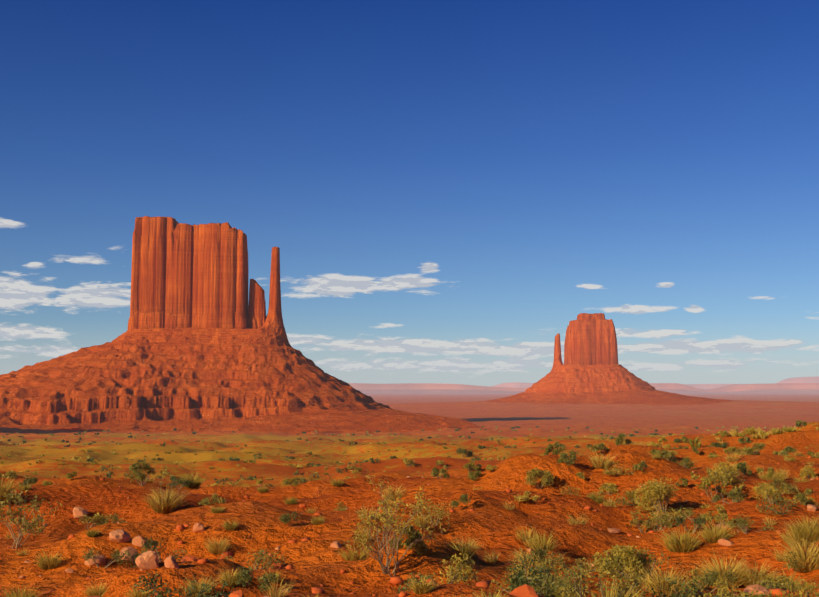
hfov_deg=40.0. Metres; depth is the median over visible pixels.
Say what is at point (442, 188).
sky
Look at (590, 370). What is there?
mitten butte
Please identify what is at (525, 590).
red stones
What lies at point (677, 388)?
mesa
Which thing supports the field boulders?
on the ground sheet
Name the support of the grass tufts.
on the ground sheet
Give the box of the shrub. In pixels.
[0,421,818,596]
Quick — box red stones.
[41,432,771,596]
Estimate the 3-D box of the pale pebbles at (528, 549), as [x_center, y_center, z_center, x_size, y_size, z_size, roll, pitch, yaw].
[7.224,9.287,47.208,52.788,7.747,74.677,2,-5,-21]
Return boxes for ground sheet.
[0,394,818,596]
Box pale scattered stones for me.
[257,476,772,596]
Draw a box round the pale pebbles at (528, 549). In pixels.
[0,426,814,596]
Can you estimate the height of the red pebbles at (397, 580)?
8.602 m
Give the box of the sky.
[0,0,818,386]
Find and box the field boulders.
[19,504,816,578]
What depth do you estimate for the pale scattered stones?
12.68 m
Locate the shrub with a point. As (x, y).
(631, 557)
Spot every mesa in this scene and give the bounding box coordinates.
[348,383,818,393]
[490,376,818,389]
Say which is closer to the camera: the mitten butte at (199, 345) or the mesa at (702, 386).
the mitten butte at (199, 345)
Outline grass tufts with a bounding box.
[0,423,818,596]
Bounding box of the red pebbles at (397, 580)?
[8,421,818,596]
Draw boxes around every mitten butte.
[0,216,482,433]
[479,313,731,404]

